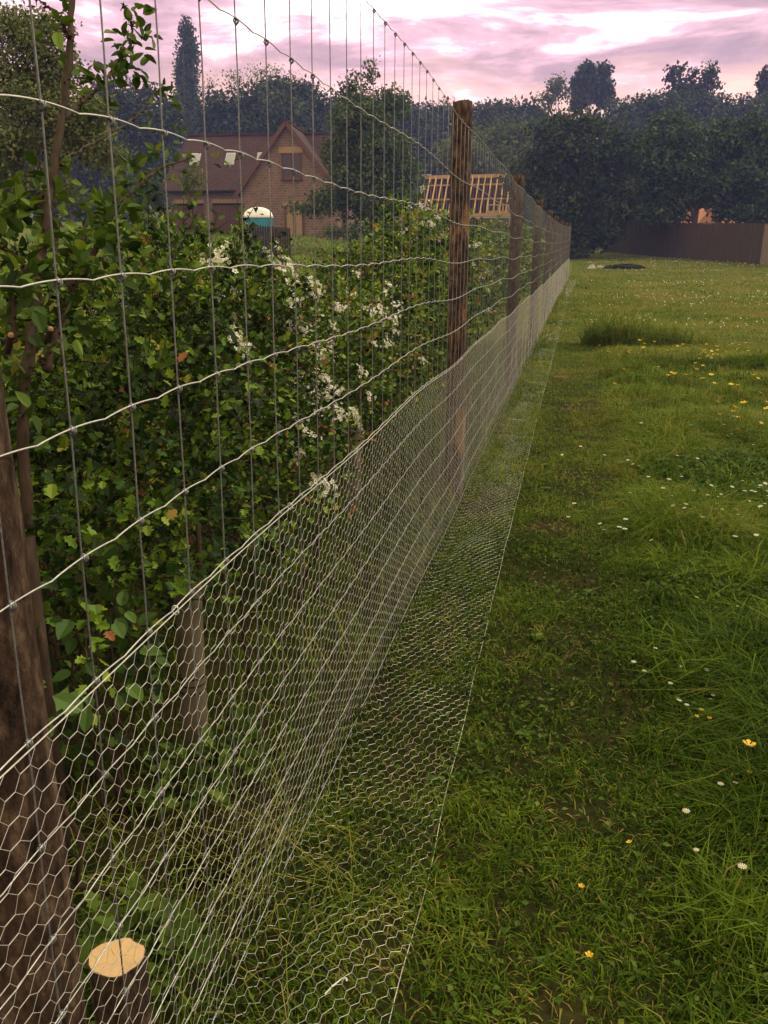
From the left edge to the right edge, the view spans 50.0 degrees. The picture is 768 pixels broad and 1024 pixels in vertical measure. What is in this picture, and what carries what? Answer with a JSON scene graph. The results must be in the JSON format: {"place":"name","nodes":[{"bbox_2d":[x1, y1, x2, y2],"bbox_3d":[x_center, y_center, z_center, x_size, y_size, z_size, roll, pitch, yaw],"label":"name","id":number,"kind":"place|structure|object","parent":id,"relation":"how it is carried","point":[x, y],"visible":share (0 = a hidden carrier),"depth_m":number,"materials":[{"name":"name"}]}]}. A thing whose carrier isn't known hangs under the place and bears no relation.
{"place":"outdoors","nodes":[
{"label":"outdoors","id":0,"kind":"place"},
{"bbox_2d":[0,210,767,1023],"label":"ground","id":1,"kind":"structure","parent":0,"point":[542,1002],"depth_m":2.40,"materials":[{"name":"green plant"}]},
{"bbox_2d":[43,680,82,736],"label":"sycamore seedling","id":2,"kind":"object","parent":1,"relation":"on","point":[64,699],"visible":0.11,"depth_m":1.50,"materials":[{"name":"green plant"}]},
{"bbox_2d":[5,291,128,388],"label":"hawthorn shrub","id":3,"kind":"object","parent":1,"relation":"on","point":[96,316],"visible":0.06,"depth_m":8.24,"materials":[{"name":"green plant"}]},
{"bbox_2d":[0,0,139,271],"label":"hedgerow tree","id":4,"kind":"object","parent":1,"relation":"on","point":[15,141],"visible":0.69,"depth_m":14.63,"materials":[{"name":"green plant"}]},
{"bbox_2d":[2,133,138,221],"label":"broad tree","id":5,"kind":"object","parent":1,"relation":"on","point":[81,174],"visible":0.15,"depth_m":71.28,"materials":[{"name":"green plant"}]},
{"bbox_2d":[59,796,124,907],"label":"dead stem","id":6,"kind":"object","parent":1,"relation":"on","point":[80,838],"visible":0.31,"depth_m":1.67,"materials":[{"name":"brown plant"}]},
{"bbox_2d":[41,538,176,820],"bbox_3d":[-0.682,0.425,2.067,0.298,0.773,0.500,-1,17,-2],"label":"hazel seedling","id":7,"kind":"object","parent":1,"relation":"on","point":[65,627],"visible":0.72,"depth_m":2.04,"materials":[{"name":"green plant"}]},
{"bbox_2d":[0,0,238,878],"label":"thorny shrub","id":8,"kind":"object","parent":1,"relation":"on","point":[83,261],"visible":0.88,"depth_m":1.90,"materials":[{"name":"green plant"}]},
{"bbox_2d":[87,937,153,1023],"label":"cut stake","id":9,"kind":"object","parent":1,"relation":"on","point":[105,974],"visible":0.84,"depth_m":1.34,"materials":[{"name":"brown wood"}]},
{"bbox_2d":[81,71,192,196],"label":"broad tree","id":10,"kind":"object","parent":1,"relation":"on","point":[128,101],"visible":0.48,"depth_m":76.67,"materials":[{"name":"green plant"}]},
{"bbox_2d":[77,848,214,1023],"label":"nettle clump","id":11,"kind":"object","parent":1,"relation":"on","point":[100,937],"visible":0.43,"depth_m":1.61,"materials":[{"name":"green plant"}]},
{"bbox_2d":[121,174,175,227],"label":"garden bush","id":12,"kind":"object","parent":1,"relation":"on","point":[159,198],"visible":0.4,"depth_m":48.78,"materials":[{"name":"green plant"}]},
{"bbox_2d":[114,265,187,320],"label":"hawthorn shrub","id":13,"kind":"object","parent":1,"relation":"on","point":[144,291],"depth_m":11.35,"materials":[{"name":"green plant"}]},
{"bbox_2d":[0,319,302,800],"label":"hawthorn shrub","id":14,"kind":"object","parent":1,"relation":"on","point":[59,516],"visible":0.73,"depth_m":2.23,"materials":[{"name":"green plant"}]},
{"bbox_2d":[89,278,230,441],"bbox_3d":[-1.550,-1.125,6.339,1.440,1.376,0.960,-3,18,-11],"label":"hawthorn shrub","id":15,"kind":"object","parent":1,"relation":"on","point":[104,323],"visible":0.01,"depth_m":6.17,"materials":[{"name":"green plant"}]},
{"bbox_2d":[0,232,362,631],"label":"hawthorn shrub","id":16,"kind":"object","parent":1,"relation":"on","point":[257,376],"visible":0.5,"depth_m":3.00,"materials":[{"name":"green plant"}]},
{"bbox_2d":[169,14,203,145],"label":"poplar tree","id":17,"kind":"object","parent":1,"relation":"on","point":[187,73],"visible":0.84,"depth_m":104.04,"materials":[{"name":"green plant"}]},
{"bbox_2d":[173,151,205,266],"bbox_3d":[-7.159,-11.039,30.394,1.392,4.232,1.343,14,22,37],"label":"sapling tree","id":18,"kind":"object","parent":1,"relation":"on","point":[192,179],"visible":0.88,"depth_m":29.97,"materials":[{"name":"green plant"}]},
{"bbox_2d":[173,523,209,762],"bbox_3d":[-0.538,0.387,2.297,0.085,0.720,0.086,0,17,0],"label":"tree guard","id":19,"kind":"object","parent":1,"relation":"on","point":[184,667],"visible":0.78,"depth_m":2.27,"materials":[{"name":"plastic"}]},
{"bbox_2d":[125,699,272,822],"bbox_3d":[-0.484,0.675,2.248,0.340,0.230,0.465,4,18,12],"label":"nettle clump","id":20,"kind":"object","parent":1,"relation":"on","point":[181,759],"visible":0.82,"depth_m":2.20,"materials":[{"name":"green plant"}]},
{"bbox_2d":[89,187,379,562],"bbox_3d":[-0.649,-0.591,3.855,1.195,1.700,1.477,4,18,12],"label":"hawthorn shrub","id":21,"kind":"object","parent":1,"relation":"on","point":[192,243],"visible":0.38,"depth_m":3.58,"materials":[{"name":"green plant"}]},
{"bbox_2d":[204,508,283,683],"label":"dead stem","id":22,"kind":"object","parent":1,"relation":"on","point":[248,670],"visible":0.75,"depth_m":2.69,"materials":[{"name":"brown plant"}]},
{"bbox_2d":[188,71,314,133],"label":"broad tree","id":23,"kind":"object","parent":1,"relation":"on","point":[221,115],"visible":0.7,"depth_m":83.59,"materials":[{"name":"green plant"}]},
{"bbox_2d":[200,60,308,93],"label":"twiggy tree","id":24,"kind":"object","parent":1,"relation":"on","point":[233,77],"visible":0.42,"depth_m":119.80,"materials":[{"name":"green plant"}]},
{"bbox_2d":[243,207,272,258],"bbox_3d":[-5.146,-11.458,34.021,1.184,2.120,1.214,-2,17,-6],"label":"portable toilet","id":25,"kind":"object","parent":1,"relation":"on","point":[258,218],"visible":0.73,"depth_m":33.32,"materials":[{"name":"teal plastic"}]},
{"bbox_2d":[250,221,267,258],"bbox_3d":[-5.081,-11.054,33.552,0.782,1.488,0.070,-2,17,-6],"label":"door","id":26,"kind":"structure","parent":25,"relation":"in","point":[263,223],"depth_m":33.37,"materials":[{"name":"teal plastic"}]},
{"bbox_2d":[160,119,359,240],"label":"brick house","id":27,"kind":"structure","parent":1,"relation":"on","point":[224,193],"depth_m":52.97,"materials":[{"name":"brick"}]},
{"bbox_2d":[174,203,204,231],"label":"garage door","id":28,"kind":"structure","parent":27,"relation":"in","point":[197,209],"depth_m":54.03,"materials":[{"name":"brown wood"}]},
{"bbox_2d":[212,203,241,232],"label":"garage door","id":29,"kind":"structure","parent":27,"relation":"in","point":[230,211],"depth_m":53.82,"materials":[{"name":"brown wood"}]},
{"bbox_2d":[280,153,302,179],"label":"window","id":30,"kind":"structure","parent":27,"relation":"in","point":[286,158],"depth_m":50.68,"materials":[{"name":"grey glass"}]},
{"bbox_2d":[284,205,303,235],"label":"door","id":31,"kind":"structure","parent":27,"relation":"in","point":[289,219],"depth_m":51.64,"materials":[{"name":"wood"}]},
{"bbox_2d":[209,259,311,335],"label":"hawthorn shrub","id":32,"kind":"object","parent":1,"relation":"on","point":[275,276],"depth_m":8.27,"materials":[{"name":"green plant"}]},
{"bbox_2d":[247,224,290,268],"bbox_3d":[-4.484,-10.430,32.399,0.086,1.661,2.967,8,19,25],"label":"picket fence","id":33,"kind":"object","parent":1,"relation":"on","point":[263,229],"visible":0.42,"depth_m":32.54,"materials":[{"name":"wood"}]},
{"bbox_2d":[0,0,570,1023],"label":"deer fence","id":34,"kind":"object","parent":1,"relation":"on","point":[24,724],"visible":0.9,"depth_m":1.17,"materials":[{"name":"grey metal"}]},
{"bbox_2d":[0,258,574,1023],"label":"rabbit netting","id":35,"kind":"object","parent":34,"relation":"attached to","point":[542,298],"visible":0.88,"depth_m":1.88,"materials":[{"name":"metal"}]},
{"bbox_2d":[324,977,347,994],"bbox_3d":[-0.096,0.927,1.618,0.050,0.016,0.017,-8,19,-23],"label":"wire hook","id":36,"kind":"object","parent":35,"relation":"on","point":[339,980],"visible":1,"depth_m":1.62,"materials":[{"name":"silver metal"}]},
{"bbox_2d":[260,74,336,132],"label":"broad tree","id":37,"kind":"object","parent":1,"relation":"on","point":[301,92],"visible":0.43,"depth_m":86.14,"materials":[{"name":"green plant"}]},
{"bbox_2d":[285,453,332,598],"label":"dead stem","id":38,"kind":"object","parent":1,"relation":"on","point":[314,559],"visible":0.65,"depth_m":3.45,"materials":[{"name":"brown plant"}]},
{"bbox_2d":[205,272,413,487],"bbox_3d":[-0.471,-0.761,4.998,1.208,1.330,1.722,4,18,12],"label":"hawthorn shrub","id":39,"kind":"object","parent":1,"relation":"on","point":[353,341],"visible":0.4,"depth_m":4.96,"materials":[{"name":"green plant"}]},
{"bbox_2d":[290,240,359,316],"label":"hawthorn shrub","id":40,"kind":"object","parent":1,"relation":"on","point":[323,270],"visible":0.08,"depth_m":11.00,"materials":[{"name":"green plant"}]},
{"bbox_2d":[326,93,360,152],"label":"belt tree","id":41,"kind":"object","parent":1,"relation":"on","point":[335,121],"visible":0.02,"depth_m":106.84,"materials":[{"name":"green plant"}]},
{"bbox_2d":[345,389,360,514],"bbox_3d":[-0.176,-0.319,4.611,0.098,0.720,0.099,0,17,1],"label":"tree guard","id":42,"kind":"object","parent":1,"relation":"on","point":[356,462],"visible":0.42,"depth_m":4.59,"materials":[{"name":"plastic"}]},
{"bbox_2d":[0,97,709,223],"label":"wood","id":43,"kind":"object","parent":1,"relation":"on","point":[597,113],"depth_m":124.87,"materials":[{"name":"green plant"}]},
{"bbox_2d":[282,55,434,238],"bbox_3d":[-0.980,-17.111,40.415,7.027,9.808,5.281,4,18,12],"label":"leafy tree","id":44,"kind":"object","parent":1,"relation":"on","point":[377,180],"visible":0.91,"depth_m":39.42,"materials":[{"name":"green plant"}]},
{"bbox_2d":[282,232,447,443],"bbox_3d":[-0.182,-1.291,6.252,1.307,1.601,1.866,4,18,12],"label":"hawthorn shrub","id":45,"kind":"object","parent":1,"relation":"on","point":[366,272],"visible":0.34,"depth_m":6.22,"materials":[{"name":"green plant"}]},
{"bbox_2d":[334,242,395,279],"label":"hawthorn shrub","id":46,"kind":"object","parent":1,"relation":"on","point":[362,255],"visible":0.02,"depth_m":14.52,"materials":[{"name":"green plant"}]},
{"bbox_2d":[315,216,415,250],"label":"garden bush","id":47,"kind":"object","parent":1,"relation":"on","point":[338,232],"visible":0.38,"depth_m":43.82,"materials":[{"name":"green plant"}]},
{"bbox_2d":[372,90,429,216],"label":"belt tree","id":48,"kind":"object","parent":1,"relation":"on","point":[406,123],"visible":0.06,"depth_m":106.81,"materials":[{"name":"green plant"}]},
{"bbox_2d":[342,185,473,401],"bbox_3d":[0.204,-2.078,8.019,1.292,2.059,1.761,4,18,12],"label":"hawthorn shrub","id":49,"kind":"object","parent":1,"relation":"on","point":[401,237],"visible":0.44,"depth_m":7.74,"materials":[{"name":"green plant"}]},
{"bbox_2d":[401,96,464,198],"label":"belt tree","id":50,"kind":"object","parent":1,"relation":"on","point":[423,122],"visible":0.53,"depth_m":106.38,"materials":[{"name":"green plant"}]},
{"bbox_2d":[395,199,492,369],"bbox_3d":[0.559,-2.680,9.929,1.508,2.058,2.081,4,18,12],"label":"hawthorn shrub","id":51,"kind":"object","parent":1,"relation":"on","point":[471,284],"visible":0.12,"depth_m":9.88,"materials":[{"name":"green plant"}]},
{"bbox_2d":[417,208,502,339],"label":"hawthorn shrub","id":52,"kind":"object","parent":1,"relation":"on","point":[486,273],"visible":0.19,"depth_m":12.06,"materials":[{"name":"green plant"}]},
{"bbox_2d":[428,110,534,174],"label":"pale tree","id":53,"kind":"object","parent":1,"relation":"on","point":[508,141],"visible":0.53,"depth_m":76.54,"materials":[{"name":"green plant"}]},
{"bbox_2d":[467,216,508,334],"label":"hawthorn shrub","id":54,"kind":"object","parent":1,"relation":"on","point":[495,270],"visible":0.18,"depth_m":14.21,"materials":[{"name":"green plant"}]},
{"bbox_2d":[467,97,515,162],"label":"belt tree","id":55,"kind":"object","parent":1,"relation":"on","point":[486,113],"visible":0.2,"depth_m":106.18,"materials":[{"name":"green plant"}]},
{"bbox_2d":[470,214,532,322],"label":"hawthorn shrub","id":56,"kind":"object","parent":1,"relation":"on","point":[507,242],"visible":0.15,"depth_m":16.33,"materials":[{"name":"green plant"}]},
{"bbox_2d":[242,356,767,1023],"bbox_3d":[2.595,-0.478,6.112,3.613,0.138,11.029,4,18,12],"label":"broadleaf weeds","id":57,"kind":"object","parent":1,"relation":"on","point":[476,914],"visible":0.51,"depth_m":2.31,"materials":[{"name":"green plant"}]},
{"bbox_2d":[488,229,527,312],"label":"hawthorn shrub","id":58,"kind":"object","parent":1,"relation":"on","point":[524,254],"visible":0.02,"depth_m":19.03,"materials":[{"name":"green plant"}]},
{"bbox_2d":[502,224,540,298],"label":"hawthorn shrub","id":59,"kind":"object","parent":1,"relation":"on","point":[529,261],"visible":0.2,"depth_m":21.36,"materials":[{"name":"green plant"}]},
{"bbox_2d":[494,91,553,226],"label":"belt tree","id":60,"kind":"object","parent":1,"relation":"on","point":[531,111],"visible":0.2,"depth_m":106.17,"materials":[{"name":"green plant"}]},
{"bbox_2d":[509,222,545,295],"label":"hawthorn shrub","id":61,"kind":"object","parent":1,"relation":"on","point":[530,235],"visible":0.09,"depth_m":24.45,"materials":[{"name":"green plant"}]},
{"bbox_2d":[524,231,552,289],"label":"hawthorn shrub","id":62,"kind":"object","parent":1,"relation":"on","point":[542,254],"visible":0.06,"depth_m":27.60,"materials":[{"name":"green plant"}]},
{"bbox_2d":[538,223,562,283],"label":"hawthorn shrub","id":63,"kind":"object","parent":1,"relation":"on","point":[551,245],"visible":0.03,"depth_m":30.49,"materials":[{"name":"green plant"}]},
{"bbox_2d":[534,71,571,122],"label":"broadleaf tree","id":64,"kind":"object","parent":1,"relation":"on","point":[556,87],"visible":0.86,"depth_m":117.33,"materials":[{"name":"green plant"}]},
{"bbox_2d":[554,376,567,378],"bbox_3d":[2.058,-1.569,9.578,0.164,0.038,0.066,4,18,12],"label":"bark piece","id":65,"kind":"object","parent":1,"relation":"on","point":[562,377],"visible":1,"depth_m":9.56,"materials":[{"name":"brown wood"}]},
{"bbox_2d":[495,100,643,259],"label":"dark tree","id":66,"kind":"object","parent":1,"relation":"on","point":[589,180],"visible":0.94,"depth_m":49.97,"materials":[{"name":"green plant"}]},
{"bbox_2d":[567,58,601,216],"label":"twin poplar","id":67,"kind":"object","parent":1,"relation":"on","point":[585,84],"visible":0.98,"depth_m":109.33,"materials":[{"name":"green plant"}]},
{"bbox_2d":[585,951,593,985],"bbox_3d":[0.406,0.918,1.634,0.019,0.101,0.021,-3,17,-9],"label":"buttercup","id":68,"kind":"object","parent":1,"relation":"on","point":[589,954],"visible":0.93,"depth_m":1.62,"materials":[{"name":"yellow plant"}]},
{"bbox_2d":[592,59,616,223],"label":"twin poplar","id":69,"kind":"object","parent":1,"relation":"on","point":[606,81],"visible":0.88,"depth_m":110.28,"materials":[{"name":"green plant"}]},
{"bbox_2d":[544,291,701,347],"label":"grass tussock","id":70,"kind":"object","parent":1,"relation":"on","point":[609,334],"depth_m":12.72,"materials":[{"name":"green plant"}]},
{"bbox_2d":[602,263,645,269],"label":"dark heap","id":71,"kind":"object","parent":1,"relation":"on","point":[626,266],"visible":0.91,"depth_m":40.59,"materials":[{"name":"black soil"}]},
{"bbox_2d":[595,88,670,185],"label":"belt tree","id":72,"kind":"object","parent":1,"relation":"on","point":[632,114],"visible":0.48,"depth_m":95.85,"materials":[{"name":"green plant"}]},
{"bbox_2d":[603,707,699,768],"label":"grass tussock","id":73,"kind":"object","parent":1,"relation":"on","point":[652,741],"depth_m":2.45,"materials":[{"name":"green plant"}]},
{"bbox_2d":[632,316,716,344],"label":"grass tussock","id":74,"kind":"object","parent":1,"relation":"on","point":[675,335],"depth_m":13.22,"materials":[{"name":"green plant"}]},
{"bbox_2d":[640,87,709,221],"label":"belt tree","id":75,"kind":"object","parent":1,"relation":"on","point":[672,100],"visible":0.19,"depth_m":96.20,"materials":[{"name":"green plant"}]},
{"bbox_2d":[583,255,767,326],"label":"white clover","id":76,"kind":"object","parent":1,"relation":"on","point":[685,293],"visible":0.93,"depth_m":23.69,"materials":[{"name":"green plant"}]},
{"bbox_2d":[603,221,767,264],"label":"board fence","id":77,"kind":"object","parent":1,"relation":"on","point":[743,243],"visible":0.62,"depth_m":47.78,"materials":[{"name":"brown wood"}]},
{"bbox_2d":[683,808,689,839],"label":"daisy","id":78,"kind":"object","parent":1,"relation":"on","point":[686,811],"visible":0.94,"depth_m":2.01,"materials":[{"name":"white plant"}]},
{"bbox_2d":[617,968,767,1023],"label":"grass tussock","id":79,"kind":"object","parent":1,"relation":"on","point":[737,1015],"depth_m":1.55,"materials":[{"name":"green plant"}]},
{"bbox_2d":[619,103,767,228],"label":"shade tree","id":80,"kind":"object","parent":1,"relation":"on","point":[675,161],"visible":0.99,"depth_m":49.08,"materials":[{"name":"green plant"}]},
{"bbox_2d":[661,59,725,114],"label":"open tree","id":81,"kind":"object","parent":1,"relation":"on","point":[708,74],"visible":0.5,"depth_m":99.40,"materials":[{"name":"green plant"}]},
{"bbox_2d":[630,715,767,826],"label":"grass tussock","id":82,"kind":"object","parent":1,"relation":"on","point":[688,780],"depth_m":2.21,"materials":[{"name":"green plant"}]},
{"bbox_2d":[636,823,767,1011],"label":"grass tussock","id":83,"kind":"object","parent":1,"relation":"on","point":[731,902],"depth_m":1.78,"materials":[{"name":"green plant"}]},
{"bbox_2d":[637,444,767,499],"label":"weed patch","id":84,"kind":"object","parent":1,"relation":"on","point":[745,458],"visible":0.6,"depth_m":5.34,"materials":[{"name":"green plant"}]},
{"bbox_2d":[641,559,767,610],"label":"weed patch","id":85,"kind":"object","parent":1,"relation":"on","point":[697,579],"visible":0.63,"depth_m":3.52,"materials":[{"name":"green plant"}]},
{"bbox_2d":[681,208,747,223],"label":"brick house","id":86,"kind":"structure","parent":1,"relation":"on","point":[701,219],"depth_m":81.68,"materials":[{"name":"orange brick"}]},
{"bbox_2d":[693,86,757,170],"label":"belt tree","id":87,"kind":"object","parent":1,"relation":"on","point":[718,106],"visible":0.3,"depth_m":96.39,"materials":[{"name":"green plant"}]},
{"bbox_2d":[738,863,746,891],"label":"daisy","id":88,"kind":"object","parent":1,"relation":"on","point":[742,865],"visible":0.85,"depth_m":1.81,"materials":[{"name":"white plant"}]},
{"bbox_2d":[719,345,767,370],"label":"grass tussock","id":89,"kind":"object","parent":1,"relation":"on","point":[760,359],"depth_m":10.31,"materials":[{"name":"green plant"}]},
{"bbox_2d":[736,739,755,780],"bbox_3d":[0.982,0.699,2.234,0.035,0.172,0.036,-4,18,-13],"label":"buttercup","id":90,"kind":"object","parent":1,"relation":"on","point":[748,742],"visible":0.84,"depth_m":2.22,"materials":[{"name":"yellow plant"}]},
{"bbox_2d":[737,89,767,160],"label":"belt tree","id":91,"kind":"object","parent":1,"relation":"on","point":[764,99],"visible":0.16,"depth_m":96.81,"materials":[{"name":"green plant"}]},
{"bbox_2d":[754,64,767,101],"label":"open tree","id":92,"kind":"object","parent":1,"relation":"on","point":[761,83],"visible":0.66,"depth_m":99.85,"materials":[{"name":"green plant"}]},
{"bbox_2d":[0,0,767,187],"label":"sky","id":93,"kind":"structure","parent":0,"point":[473,50],"materials":[{"name":"pink"}]},
{"bbox_2d":[419,174,510,238],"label":"unfinished house","id":94,"kind":"structure","parent":0,"point":[443,184],"depth_m":61.20,"materials":[{"name":"wood"}]}
]}

